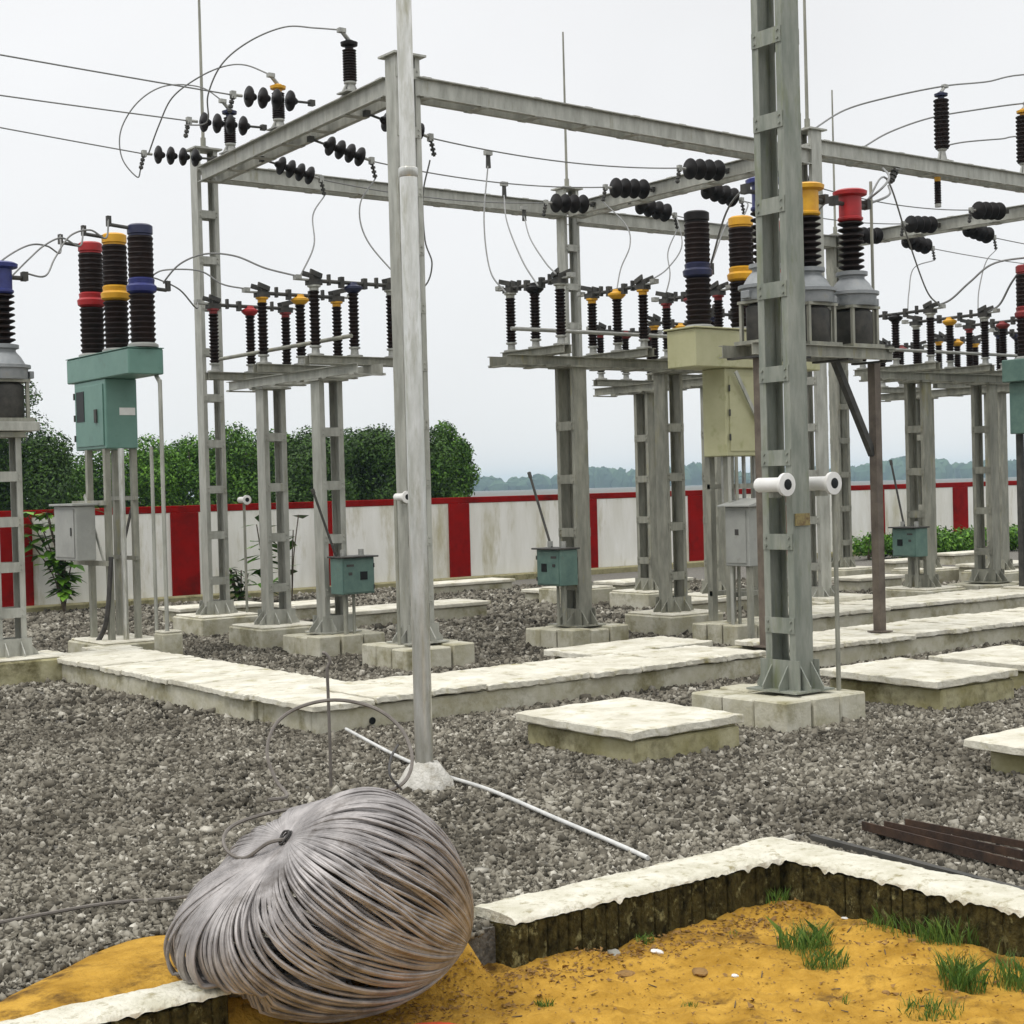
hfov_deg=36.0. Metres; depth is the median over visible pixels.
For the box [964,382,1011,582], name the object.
lattice column
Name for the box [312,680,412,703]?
cover slab
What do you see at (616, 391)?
isolator platform
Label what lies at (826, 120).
jumper wire
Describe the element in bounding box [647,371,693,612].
lattice column
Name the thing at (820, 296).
current transformer
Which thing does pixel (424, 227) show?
drop wire
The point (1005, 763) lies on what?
cable pit
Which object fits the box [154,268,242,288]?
lead wire
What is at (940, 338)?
disconnector
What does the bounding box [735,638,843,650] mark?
cover slab
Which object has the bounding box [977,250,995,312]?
drop wire
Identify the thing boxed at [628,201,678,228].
insulator string
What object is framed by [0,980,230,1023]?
brick edging
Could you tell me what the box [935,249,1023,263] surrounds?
bus wire
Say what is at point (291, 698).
cover slab
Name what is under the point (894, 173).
spring clamp
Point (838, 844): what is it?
black bar
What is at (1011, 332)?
disconnector
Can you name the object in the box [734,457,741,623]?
conduit
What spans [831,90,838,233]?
lightning rod
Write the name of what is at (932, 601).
cover slab
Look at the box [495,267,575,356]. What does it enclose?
disconnector
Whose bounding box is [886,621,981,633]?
cover slab
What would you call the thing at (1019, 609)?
cover slab
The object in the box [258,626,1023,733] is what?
cable trench
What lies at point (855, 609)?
cover slab
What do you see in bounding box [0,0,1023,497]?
sky
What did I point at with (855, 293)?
current transformer
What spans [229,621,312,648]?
concrete plinth
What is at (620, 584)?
concrete block
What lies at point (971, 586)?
concrete plinth
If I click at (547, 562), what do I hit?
door
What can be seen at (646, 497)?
lattice column
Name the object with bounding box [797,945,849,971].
grass tuft
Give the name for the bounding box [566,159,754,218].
gantry beam
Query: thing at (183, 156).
insulator string
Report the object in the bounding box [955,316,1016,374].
disconnector
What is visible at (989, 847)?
steel angle
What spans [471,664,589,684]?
cover slab
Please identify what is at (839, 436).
lattice column
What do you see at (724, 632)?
concrete plinth
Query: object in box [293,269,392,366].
disconnector
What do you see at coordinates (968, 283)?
lead wire
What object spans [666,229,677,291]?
drop wire
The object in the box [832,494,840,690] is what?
vertical rod
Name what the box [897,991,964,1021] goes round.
grass tuft
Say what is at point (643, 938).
grass tuft
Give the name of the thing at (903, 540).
door
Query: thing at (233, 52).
jumper wire
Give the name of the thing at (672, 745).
cable pit
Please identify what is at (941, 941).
grass tuft
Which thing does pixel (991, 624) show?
cover slab
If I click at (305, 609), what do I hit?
concrete block
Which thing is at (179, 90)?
jumper wire
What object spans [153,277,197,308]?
lead wire
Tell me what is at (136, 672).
cover slab
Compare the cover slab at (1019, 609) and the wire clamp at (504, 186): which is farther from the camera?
the wire clamp at (504, 186)
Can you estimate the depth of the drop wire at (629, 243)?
22.36 m
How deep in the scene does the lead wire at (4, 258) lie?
18.34 m
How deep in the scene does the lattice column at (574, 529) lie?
19.50 m
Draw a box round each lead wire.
[2,235,61,259]
[12,228,83,274]
[28,215,108,277]
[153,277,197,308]
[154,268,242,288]
[163,253,294,283]
[869,167,889,199]
[873,185,890,202]
[936,257,1023,306]
[987,275,1015,311]
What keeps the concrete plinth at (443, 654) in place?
on the ground
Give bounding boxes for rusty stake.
[322,651,331,786]
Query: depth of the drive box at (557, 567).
19.28 m
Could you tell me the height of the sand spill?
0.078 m
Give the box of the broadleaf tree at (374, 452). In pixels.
[345,423,396,499]
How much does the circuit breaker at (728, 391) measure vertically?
5.294 m
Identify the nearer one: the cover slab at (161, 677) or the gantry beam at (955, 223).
the cover slab at (161, 677)
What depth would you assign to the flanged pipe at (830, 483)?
13.06 m
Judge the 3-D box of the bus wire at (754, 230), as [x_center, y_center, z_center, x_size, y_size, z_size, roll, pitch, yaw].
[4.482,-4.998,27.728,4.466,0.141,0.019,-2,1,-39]
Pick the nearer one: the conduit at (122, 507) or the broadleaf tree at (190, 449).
the conduit at (122, 507)
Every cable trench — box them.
[62,664,257,721]
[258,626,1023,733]
[754,597,1023,630]
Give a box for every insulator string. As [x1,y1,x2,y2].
[139,145,217,169]
[183,112,266,137]
[227,86,314,113]
[259,156,325,195]
[307,135,376,178]
[362,110,436,156]
[542,193,595,216]
[601,178,654,201]
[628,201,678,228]
[675,158,728,183]
[701,185,744,213]
[859,227,883,243]
[900,215,940,235]
[901,237,935,259]
[962,226,997,249]
[967,201,1008,222]
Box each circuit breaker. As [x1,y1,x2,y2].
[49,215,170,639]
[663,210,819,638]
[1002,264,1023,585]
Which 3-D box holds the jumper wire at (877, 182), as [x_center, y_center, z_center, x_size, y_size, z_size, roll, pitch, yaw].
[5.177,-3.481,20.572,0.126,0.963,6.446,-1,1,21]
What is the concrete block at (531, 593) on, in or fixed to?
on the ground
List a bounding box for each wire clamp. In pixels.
[483,150,492,168]
[500,181,507,197]
[520,205,527,220]
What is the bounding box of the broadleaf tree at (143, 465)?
[100,433,191,506]
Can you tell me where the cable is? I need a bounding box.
[96,557,113,639]
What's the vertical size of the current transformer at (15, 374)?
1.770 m
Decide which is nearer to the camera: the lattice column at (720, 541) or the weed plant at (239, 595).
the lattice column at (720, 541)
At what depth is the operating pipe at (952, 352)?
24.54 m
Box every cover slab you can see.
[38,650,70,655]
[57,650,170,666]
[59,648,143,657]
[77,654,193,669]
[81,645,142,651]
[100,657,216,675]
[121,661,236,678]
[141,664,266,684]
[168,669,293,688]
[194,673,323,694]
[218,678,349,700]
[249,688,374,711]
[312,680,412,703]
[365,675,486,695]
[431,669,538,690]
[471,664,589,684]
[522,658,641,678]
[576,654,685,671]
[612,649,726,665]
[659,645,765,661]
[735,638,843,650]
[788,607,848,618]
[812,604,890,614]
[813,629,915,643]
[813,633,878,646]
[839,600,926,608]
[840,624,948,637]
[886,597,962,606]
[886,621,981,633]
[906,617,1012,629]
[907,593,996,602]
[938,589,1023,599]
[939,613,1023,626]
[976,611,1023,616]
[979,588,1023,591]
[999,607,1023,612]
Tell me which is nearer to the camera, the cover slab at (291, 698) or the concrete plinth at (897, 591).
the cover slab at (291, 698)
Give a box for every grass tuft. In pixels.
[533,998,554,1007]
[635,933,654,944]
[681,998,698,1007]
[766,886,792,904]
[766,916,837,955]
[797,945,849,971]
[842,991,850,1003]
[856,916,885,929]
[872,903,932,938]
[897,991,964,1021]
[910,914,979,945]
[928,941,1003,994]
[971,943,1023,992]
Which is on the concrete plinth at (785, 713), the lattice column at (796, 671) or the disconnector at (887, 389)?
the lattice column at (796, 671)
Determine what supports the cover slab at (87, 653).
on the cable trench at (198, 700)
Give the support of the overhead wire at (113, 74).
attached to the insulator string at (277, 99)
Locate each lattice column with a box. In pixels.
[0,435,37,657]
[186,146,237,614]
[249,387,299,624]
[304,378,361,634]
[378,50,448,645]
[548,365,605,627]
[551,186,592,584]
[628,391,658,590]
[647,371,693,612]
[694,386,725,593]
[746,0,834,694]
[801,126,833,596]
[826,233,855,567]
[898,380,941,587]
[916,397,941,567]
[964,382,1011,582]
[982,392,1014,569]
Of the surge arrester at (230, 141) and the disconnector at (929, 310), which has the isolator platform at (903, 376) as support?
the disconnector at (929, 310)
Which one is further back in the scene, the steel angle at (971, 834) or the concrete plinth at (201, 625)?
the concrete plinth at (201, 625)
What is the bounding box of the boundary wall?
[0,481,1017,612]
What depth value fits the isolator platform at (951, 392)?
29.15 m
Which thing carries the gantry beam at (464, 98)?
attached to the lattice column at (392, 115)
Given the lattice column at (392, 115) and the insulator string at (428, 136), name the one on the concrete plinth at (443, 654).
the lattice column at (392, 115)
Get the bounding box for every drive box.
[311,489,378,633]
[527,472,579,625]
[888,460,929,587]
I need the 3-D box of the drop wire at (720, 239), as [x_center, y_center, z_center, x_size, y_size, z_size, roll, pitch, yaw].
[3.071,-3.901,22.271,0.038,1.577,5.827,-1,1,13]
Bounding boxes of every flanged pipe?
[237,495,250,504]
[393,491,407,503]
[753,473,795,497]
[809,472,841,495]
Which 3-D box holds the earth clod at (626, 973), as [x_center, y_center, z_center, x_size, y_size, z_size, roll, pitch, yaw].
[0.507,2.061,7.018,0.112,0.031,0.088,3,-5,-31]
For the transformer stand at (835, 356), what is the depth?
17.54 m
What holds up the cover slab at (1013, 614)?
on the cable trench at (447, 705)
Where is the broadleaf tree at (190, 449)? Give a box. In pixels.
[138,432,216,506]
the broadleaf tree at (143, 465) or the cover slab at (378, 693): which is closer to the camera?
the cover slab at (378, 693)
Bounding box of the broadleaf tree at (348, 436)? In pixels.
[343,427,384,499]
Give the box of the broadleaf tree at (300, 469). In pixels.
[271,426,364,502]
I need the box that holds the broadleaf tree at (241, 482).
[189,421,274,504]
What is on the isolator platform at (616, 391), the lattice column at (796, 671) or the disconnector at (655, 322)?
the disconnector at (655, 322)
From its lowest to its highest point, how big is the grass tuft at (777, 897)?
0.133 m
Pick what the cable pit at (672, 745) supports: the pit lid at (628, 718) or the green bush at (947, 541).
the pit lid at (628, 718)
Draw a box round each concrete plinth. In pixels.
[0,652,61,685]
[68,633,154,652]
[154,629,182,654]
[173,611,257,636]
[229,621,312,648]
[283,629,384,656]
[362,639,474,670]
[526,623,628,647]
[539,585,615,603]
[609,588,690,608]
[625,609,722,635]
[688,592,725,597]
[692,617,759,645]
[692,683,865,732]
[788,599,861,606]
[817,566,871,580]
[885,585,965,597]
[891,566,958,583]
[947,581,1018,589]
[961,568,1018,581]
[1001,585,1023,589]
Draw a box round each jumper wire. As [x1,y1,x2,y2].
[119,84,219,177]
[148,64,266,152]
[184,25,336,125]
[710,192,739,262]
[816,74,1023,126]
[865,103,1023,145]
[867,176,939,304]
[949,136,1015,144]
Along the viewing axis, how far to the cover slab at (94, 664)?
16.79 m
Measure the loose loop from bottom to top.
0.390 m
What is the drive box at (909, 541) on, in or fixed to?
on the concrete plinth at (897, 591)
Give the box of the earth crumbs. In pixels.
[284,898,1023,1023]
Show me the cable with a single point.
(108, 605)
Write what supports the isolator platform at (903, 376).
on the lattice column at (993, 573)
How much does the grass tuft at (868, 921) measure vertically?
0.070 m
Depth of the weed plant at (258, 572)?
28.61 m
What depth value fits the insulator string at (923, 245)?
30.07 m
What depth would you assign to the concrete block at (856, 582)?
27.86 m
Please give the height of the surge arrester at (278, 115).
0.720 m
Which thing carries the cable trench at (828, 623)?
on the ground
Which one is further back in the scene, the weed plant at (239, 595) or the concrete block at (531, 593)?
the concrete block at (531, 593)
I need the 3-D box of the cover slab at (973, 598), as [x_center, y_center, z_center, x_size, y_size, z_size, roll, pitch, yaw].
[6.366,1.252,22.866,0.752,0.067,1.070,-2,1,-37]
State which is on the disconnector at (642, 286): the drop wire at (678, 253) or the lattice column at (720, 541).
the drop wire at (678, 253)
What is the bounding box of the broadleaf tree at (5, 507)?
[0,438,30,510]
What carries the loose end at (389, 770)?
attached to the loose loop
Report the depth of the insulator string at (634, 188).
24.50 m
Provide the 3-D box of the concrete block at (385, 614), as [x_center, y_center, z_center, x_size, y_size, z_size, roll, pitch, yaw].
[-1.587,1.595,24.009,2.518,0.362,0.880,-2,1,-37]
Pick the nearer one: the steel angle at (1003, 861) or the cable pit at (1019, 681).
the steel angle at (1003, 861)
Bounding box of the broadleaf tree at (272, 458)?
[230,428,300,502]
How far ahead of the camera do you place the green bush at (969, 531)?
40.76 m
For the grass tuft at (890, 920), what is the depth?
7.52 m
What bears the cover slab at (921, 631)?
on the cable trench at (447, 705)
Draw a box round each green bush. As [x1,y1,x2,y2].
[852,531,891,559]
[884,532,907,558]
[937,525,971,552]
[950,525,986,551]
[985,524,1017,550]
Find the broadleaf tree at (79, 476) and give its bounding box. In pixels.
[45,451,129,507]
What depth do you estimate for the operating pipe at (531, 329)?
19.64 m
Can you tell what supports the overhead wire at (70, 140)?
attached to the insulator string at (183, 156)
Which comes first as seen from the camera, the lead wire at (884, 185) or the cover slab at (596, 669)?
the cover slab at (596, 669)
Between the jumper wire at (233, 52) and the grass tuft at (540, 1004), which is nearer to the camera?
the grass tuft at (540, 1004)
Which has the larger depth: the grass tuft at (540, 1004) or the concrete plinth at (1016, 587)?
the concrete plinth at (1016, 587)
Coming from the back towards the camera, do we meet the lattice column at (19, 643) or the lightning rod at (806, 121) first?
the lightning rod at (806, 121)
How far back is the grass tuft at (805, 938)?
7.24 m
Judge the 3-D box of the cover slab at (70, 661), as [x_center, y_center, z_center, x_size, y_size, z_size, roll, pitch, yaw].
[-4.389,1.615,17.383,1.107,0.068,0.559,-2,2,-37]
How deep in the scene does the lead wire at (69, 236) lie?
17.84 m
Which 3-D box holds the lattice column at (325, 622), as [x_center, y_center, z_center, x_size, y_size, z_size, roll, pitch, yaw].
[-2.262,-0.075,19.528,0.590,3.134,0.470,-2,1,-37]
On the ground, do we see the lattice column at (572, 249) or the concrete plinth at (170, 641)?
the concrete plinth at (170, 641)
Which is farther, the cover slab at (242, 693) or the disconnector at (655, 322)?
the disconnector at (655, 322)
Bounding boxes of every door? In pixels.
[75,384,104,447]
[343,559,374,592]
[536,551,558,584]
[729,376,754,450]
[892,530,914,555]
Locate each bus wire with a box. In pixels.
[324,180,543,203]
[375,161,603,187]
[434,138,677,168]
[677,216,838,235]
[746,201,901,223]
[823,189,969,210]
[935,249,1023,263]
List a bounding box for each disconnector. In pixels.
[194,294,295,380]
[242,282,348,372]
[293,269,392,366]
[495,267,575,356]
[577,274,658,358]
[586,322,662,386]
[646,314,701,380]
[651,281,730,359]
[710,304,731,325]
[854,300,945,375]
[879,338,927,392]
[902,305,999,373]
[933,331,981,388]
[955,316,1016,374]
[988,327,1017,369]
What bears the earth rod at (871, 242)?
attached to the transformer stand at (835, 356)
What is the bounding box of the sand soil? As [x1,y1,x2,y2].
[227,896,1023,1023]
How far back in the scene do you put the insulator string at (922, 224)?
28.35 m
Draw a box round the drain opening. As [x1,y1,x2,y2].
[369,717,375,723]
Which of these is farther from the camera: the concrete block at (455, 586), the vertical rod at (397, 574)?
the concrete block at (455, 586)
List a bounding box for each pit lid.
[516,697,743,740]
[544,636,712,657]
[820,657,1017,688]
[928,644,1023,670]
[964,727,1023,755]
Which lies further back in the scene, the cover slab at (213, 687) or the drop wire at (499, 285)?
the drop wire at (499, 285)
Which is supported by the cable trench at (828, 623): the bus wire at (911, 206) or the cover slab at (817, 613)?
the cover slab at (817, 613)
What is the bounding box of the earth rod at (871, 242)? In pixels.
[869,181,874,343]
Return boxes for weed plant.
[23,508,103,611]
[229,567,257,600]
[240,515,278,594]
[273,515,308,599]
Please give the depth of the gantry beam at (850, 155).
23.84 m
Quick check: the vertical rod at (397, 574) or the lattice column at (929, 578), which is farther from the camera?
the lattice column at (929, 578)
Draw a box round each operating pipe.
[218,334,352,360]
[510,326,666,337]
[894,348,1017,356]
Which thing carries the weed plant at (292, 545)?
on the ground
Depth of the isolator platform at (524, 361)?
19.81 m
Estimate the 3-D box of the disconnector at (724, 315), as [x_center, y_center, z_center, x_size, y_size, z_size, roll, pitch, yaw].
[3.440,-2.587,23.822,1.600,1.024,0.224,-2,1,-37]
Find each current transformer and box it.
[0,260,34,421]
[734,176,781,346]
[802,182,842,345]
[828,188,884,347]
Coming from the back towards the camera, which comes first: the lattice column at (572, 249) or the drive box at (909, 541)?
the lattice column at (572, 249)
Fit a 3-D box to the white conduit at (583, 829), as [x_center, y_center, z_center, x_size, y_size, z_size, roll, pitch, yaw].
[-0.312,1.789,10.506,0.078,0.086,4.863,-2,1,-25]
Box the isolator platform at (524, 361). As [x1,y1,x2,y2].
[487,354,702,373]
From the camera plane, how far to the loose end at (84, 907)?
7.55 m
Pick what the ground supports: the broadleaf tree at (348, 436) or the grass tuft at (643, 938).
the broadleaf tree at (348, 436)
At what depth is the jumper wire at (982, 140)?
26.45 m
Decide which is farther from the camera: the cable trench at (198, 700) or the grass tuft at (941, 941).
the cable trench at (198, 700)
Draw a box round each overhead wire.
[0,54,229,94]
[0,95,185,120]
[0,127,140,153]
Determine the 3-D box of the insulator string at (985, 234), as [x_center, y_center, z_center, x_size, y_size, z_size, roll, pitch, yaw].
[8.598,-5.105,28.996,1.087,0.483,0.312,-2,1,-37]
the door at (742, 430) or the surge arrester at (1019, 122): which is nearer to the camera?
the door at (742, 430)
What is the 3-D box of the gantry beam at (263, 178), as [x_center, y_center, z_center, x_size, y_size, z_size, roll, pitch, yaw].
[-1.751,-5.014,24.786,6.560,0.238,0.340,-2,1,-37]
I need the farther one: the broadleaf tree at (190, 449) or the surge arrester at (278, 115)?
the broadleaf tree at (190, 449)
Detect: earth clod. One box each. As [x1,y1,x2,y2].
[615,970,634,976]
[692,967,707,976]
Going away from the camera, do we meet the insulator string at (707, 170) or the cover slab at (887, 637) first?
the cover slab at (887, 637)
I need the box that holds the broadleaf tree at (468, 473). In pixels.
[430,419,481,497]
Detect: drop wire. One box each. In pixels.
[301,195,324,274]
[359,178,389,268]
[423,160,432,286]
[483,166,506,293]
[503,195,538,286]
[524,216,556,274]
[603,201,630,287]
[649,216,682,281]
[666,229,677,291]
[712,214,743,262]
[907,260,934,310]
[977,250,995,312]
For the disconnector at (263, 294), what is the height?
1.114 m
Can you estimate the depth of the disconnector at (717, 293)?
21.36 m
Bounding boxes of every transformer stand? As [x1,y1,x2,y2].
[0,421,39,436]
[718,341,895,647]
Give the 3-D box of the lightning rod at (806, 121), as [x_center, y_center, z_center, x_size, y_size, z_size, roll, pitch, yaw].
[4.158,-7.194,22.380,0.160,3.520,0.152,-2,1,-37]
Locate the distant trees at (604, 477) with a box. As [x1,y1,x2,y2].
[470,456,1016,490]
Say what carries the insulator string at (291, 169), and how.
attached to the gantry beam at (336, 115)
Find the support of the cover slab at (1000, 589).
on the cable trench at (828, 623)
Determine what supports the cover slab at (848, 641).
on the cable trench at (447, 705)
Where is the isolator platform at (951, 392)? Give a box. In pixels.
[881,385,1008,401]
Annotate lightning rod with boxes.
[198,0,207,146]
[562,32,570,186]
[803,0,809,127]
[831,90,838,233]
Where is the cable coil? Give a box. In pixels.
[163,787,473,1022]
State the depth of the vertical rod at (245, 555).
22.89 m
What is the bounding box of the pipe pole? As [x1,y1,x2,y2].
[395,0,454,793]
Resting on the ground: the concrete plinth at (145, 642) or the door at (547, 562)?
the concrete plinth at (145, 642)
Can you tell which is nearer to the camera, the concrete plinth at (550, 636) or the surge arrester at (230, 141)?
the concrete plinth at (550, 636)
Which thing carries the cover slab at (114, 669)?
on the cable trench at (198, 700)
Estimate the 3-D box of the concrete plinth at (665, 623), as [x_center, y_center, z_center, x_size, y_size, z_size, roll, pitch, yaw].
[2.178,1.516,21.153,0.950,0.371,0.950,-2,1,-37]
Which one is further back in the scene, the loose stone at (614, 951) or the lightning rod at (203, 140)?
the lightning rod at (203, 140)
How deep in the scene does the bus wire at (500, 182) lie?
22.45 m
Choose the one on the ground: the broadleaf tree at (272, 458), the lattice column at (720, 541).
the broadleaf tree at (272, 458)
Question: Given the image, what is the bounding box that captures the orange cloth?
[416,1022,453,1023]
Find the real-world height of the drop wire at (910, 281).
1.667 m
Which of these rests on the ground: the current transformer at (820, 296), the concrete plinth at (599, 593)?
the concrete plinth at (599, 593)
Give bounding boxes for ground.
[0,477,1019,991]
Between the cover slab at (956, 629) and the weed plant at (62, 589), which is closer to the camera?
the cover slab at (956, 629)
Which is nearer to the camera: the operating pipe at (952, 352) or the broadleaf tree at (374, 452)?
the operating pipe at (952, 352)
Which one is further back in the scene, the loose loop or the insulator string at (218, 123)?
the insulator string at (218, 123)
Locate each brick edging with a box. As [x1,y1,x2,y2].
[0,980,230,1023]
[474,845,782,967]
[739,837,1023,956]
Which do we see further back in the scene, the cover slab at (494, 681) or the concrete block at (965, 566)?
the concrete block at (965, 566)
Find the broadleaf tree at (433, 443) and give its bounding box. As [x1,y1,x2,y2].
[371,426,470,499]
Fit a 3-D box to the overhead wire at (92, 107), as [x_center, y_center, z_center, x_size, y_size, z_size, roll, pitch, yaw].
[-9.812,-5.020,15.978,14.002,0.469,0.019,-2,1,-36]
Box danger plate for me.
[795,513,809,525]
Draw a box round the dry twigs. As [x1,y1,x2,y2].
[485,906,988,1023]
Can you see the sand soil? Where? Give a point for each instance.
(241, 1010)
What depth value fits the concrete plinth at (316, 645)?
19.19 m
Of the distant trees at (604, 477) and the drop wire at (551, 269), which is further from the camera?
the distant trees at (604, 477)
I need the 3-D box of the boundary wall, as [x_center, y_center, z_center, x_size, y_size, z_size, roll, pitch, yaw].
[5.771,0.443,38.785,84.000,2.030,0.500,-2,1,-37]
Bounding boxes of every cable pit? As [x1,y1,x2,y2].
[528,723,738,763]
[830,677,1013,710]
[991,751,1023,775]
[1010,671,1023,689]
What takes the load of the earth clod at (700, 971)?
on the sand soil
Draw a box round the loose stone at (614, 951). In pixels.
[607,949,620,955]
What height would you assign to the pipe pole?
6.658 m
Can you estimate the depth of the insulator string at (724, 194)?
24.74 m
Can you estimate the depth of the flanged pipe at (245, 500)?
22.74 m
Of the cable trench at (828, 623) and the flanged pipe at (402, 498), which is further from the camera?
the cable trench at (828, 623)
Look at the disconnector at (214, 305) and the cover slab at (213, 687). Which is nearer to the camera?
the cover slab at (213, 687)
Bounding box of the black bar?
[809,834,1023,889]
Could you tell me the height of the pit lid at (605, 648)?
0.076 m
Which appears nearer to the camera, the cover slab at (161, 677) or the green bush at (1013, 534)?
the cover slab at (161, 677)
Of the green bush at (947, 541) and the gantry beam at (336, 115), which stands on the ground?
the green bush at (947, 541)
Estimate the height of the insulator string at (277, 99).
0.376 m
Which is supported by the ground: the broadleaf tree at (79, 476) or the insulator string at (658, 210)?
the broadleaf tree at (79, 476)
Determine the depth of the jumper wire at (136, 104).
21.70 m
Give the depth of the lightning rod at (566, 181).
26.80 m
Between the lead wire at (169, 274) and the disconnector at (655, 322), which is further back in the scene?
the disconnector at (655, 322)
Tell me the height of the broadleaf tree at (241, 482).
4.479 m
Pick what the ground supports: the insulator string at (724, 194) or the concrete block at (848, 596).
the concrete block at (848, 596)
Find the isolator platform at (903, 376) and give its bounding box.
[859,371,1008,385]
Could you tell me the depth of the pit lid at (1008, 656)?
15.17 m
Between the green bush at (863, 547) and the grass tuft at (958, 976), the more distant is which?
the green bush at (863, 547)
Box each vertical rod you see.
[243,505,248,611]
[394,500,400,644]
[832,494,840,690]
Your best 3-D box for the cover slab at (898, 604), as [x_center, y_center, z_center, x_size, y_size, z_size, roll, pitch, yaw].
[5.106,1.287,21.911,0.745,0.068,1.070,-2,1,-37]
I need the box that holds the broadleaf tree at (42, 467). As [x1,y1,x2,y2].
[0,381,81,510]
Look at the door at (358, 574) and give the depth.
19.16 m
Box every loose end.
[0,841,285,923]
[222,808,288,858]
[388,744,402,790]
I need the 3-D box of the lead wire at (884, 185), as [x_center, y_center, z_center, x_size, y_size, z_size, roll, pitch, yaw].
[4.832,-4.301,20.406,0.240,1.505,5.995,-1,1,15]
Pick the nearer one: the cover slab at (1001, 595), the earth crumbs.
the earth crumbs
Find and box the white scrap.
[651,949,663,953]
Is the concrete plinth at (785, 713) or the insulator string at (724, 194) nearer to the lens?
the concrete plinth at (785, 713)
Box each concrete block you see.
[158,601,261,621]
[274,600,349,620]
[330,598,490,627]
[433,578,514,593]
[521,588,539,599]
[593,577,693,589]
[691,596,746,612]
[812,593,872,601]
[832,574,904,591]
[885,558,907,572]
[937,550,986,564]
[955,560,1018,580]
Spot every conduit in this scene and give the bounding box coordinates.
[118,448,128,639]
[149,447,157,630]
[154,375,168,630]
[345,728,649,859]
[727,457,734,624]
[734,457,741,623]
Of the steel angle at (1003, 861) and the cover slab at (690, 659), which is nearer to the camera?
the steel angle at (1003, 861)
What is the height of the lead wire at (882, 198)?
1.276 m
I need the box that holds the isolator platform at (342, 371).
[226,363,385,392]
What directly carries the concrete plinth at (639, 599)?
on the ground
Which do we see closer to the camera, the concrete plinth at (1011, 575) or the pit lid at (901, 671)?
the pit lid at (901, 671)
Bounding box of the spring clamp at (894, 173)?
[890,168,901,183]
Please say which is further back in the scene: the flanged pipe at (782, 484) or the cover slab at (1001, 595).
the cover slab at (1001, 595)
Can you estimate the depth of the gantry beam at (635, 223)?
27.73 m
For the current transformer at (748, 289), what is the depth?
16.53 m
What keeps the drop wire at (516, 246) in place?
hanging from the wire clamp at (504, 186)
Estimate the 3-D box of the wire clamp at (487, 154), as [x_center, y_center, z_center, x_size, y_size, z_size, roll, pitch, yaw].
[-0.318,-4.711,21.030,0.110,0.230,0.070,-2,1,-37]
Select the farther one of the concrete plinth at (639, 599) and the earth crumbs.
the concrete plinth at (639, 599)
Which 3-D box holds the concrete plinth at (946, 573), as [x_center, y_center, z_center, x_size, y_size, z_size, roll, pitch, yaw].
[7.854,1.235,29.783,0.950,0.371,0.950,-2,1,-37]
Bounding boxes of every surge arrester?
[218,98,236,154]
[266,72,285,130]
[336,27,357,95]
[933,84,953,160]
[1015,102,1023,172]
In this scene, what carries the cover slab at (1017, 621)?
on the cable trench at (447, 705)
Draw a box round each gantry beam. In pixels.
[197,77,385,183]
[214,168,567,219]
[416,76,812,165]
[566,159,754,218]
[567,212,836,248]
[821,139,1023,192]
[837,204,1023,246]
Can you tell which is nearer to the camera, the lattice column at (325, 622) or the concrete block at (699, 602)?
the lattice column at (325, 622)
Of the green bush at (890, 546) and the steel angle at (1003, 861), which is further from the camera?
the green bush at (890, 546)
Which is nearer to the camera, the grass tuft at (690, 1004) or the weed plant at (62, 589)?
the grass tuft at (690, 1004)
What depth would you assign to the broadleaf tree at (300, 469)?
48.06 m
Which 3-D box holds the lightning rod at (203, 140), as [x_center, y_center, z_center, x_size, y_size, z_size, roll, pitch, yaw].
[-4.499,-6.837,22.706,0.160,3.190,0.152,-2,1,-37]
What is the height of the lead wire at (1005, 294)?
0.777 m
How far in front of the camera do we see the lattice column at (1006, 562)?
28.35 m
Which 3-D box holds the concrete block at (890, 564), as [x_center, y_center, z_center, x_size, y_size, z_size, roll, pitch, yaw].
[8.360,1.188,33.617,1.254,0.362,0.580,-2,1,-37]
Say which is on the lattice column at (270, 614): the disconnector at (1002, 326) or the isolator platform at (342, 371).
the isolator platform at (342, 371)
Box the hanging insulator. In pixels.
[934,177,941,207]
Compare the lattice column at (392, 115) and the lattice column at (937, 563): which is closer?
the lattice column at (392, 115)
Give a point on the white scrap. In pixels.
(654, 951)
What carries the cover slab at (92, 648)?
on the cable trench at (198, 700)
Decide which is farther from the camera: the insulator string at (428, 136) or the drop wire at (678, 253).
the drop wire at (678, 253)
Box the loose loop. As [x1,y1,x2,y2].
[265,698,413,801]
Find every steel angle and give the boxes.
[861,821,1023,871]
[884,821,1023,859]
[905,819,1023,848]
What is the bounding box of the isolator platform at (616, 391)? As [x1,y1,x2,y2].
[593,378,702,396]
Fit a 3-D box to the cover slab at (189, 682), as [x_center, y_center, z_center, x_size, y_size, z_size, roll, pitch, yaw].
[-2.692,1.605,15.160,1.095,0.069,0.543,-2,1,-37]
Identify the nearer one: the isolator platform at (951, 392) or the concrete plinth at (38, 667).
the concrete plinth at (38, 667)
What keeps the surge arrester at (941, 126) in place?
on the gantry beam at (850, 155)
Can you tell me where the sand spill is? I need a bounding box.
[0,935,245,1020]
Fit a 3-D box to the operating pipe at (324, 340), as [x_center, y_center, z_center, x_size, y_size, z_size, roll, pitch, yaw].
[-2.918,-2.068,19.880,0.050,0.048,3.400,-2,1,-37]
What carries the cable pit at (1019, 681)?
on the ground
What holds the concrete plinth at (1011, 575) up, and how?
on the ground

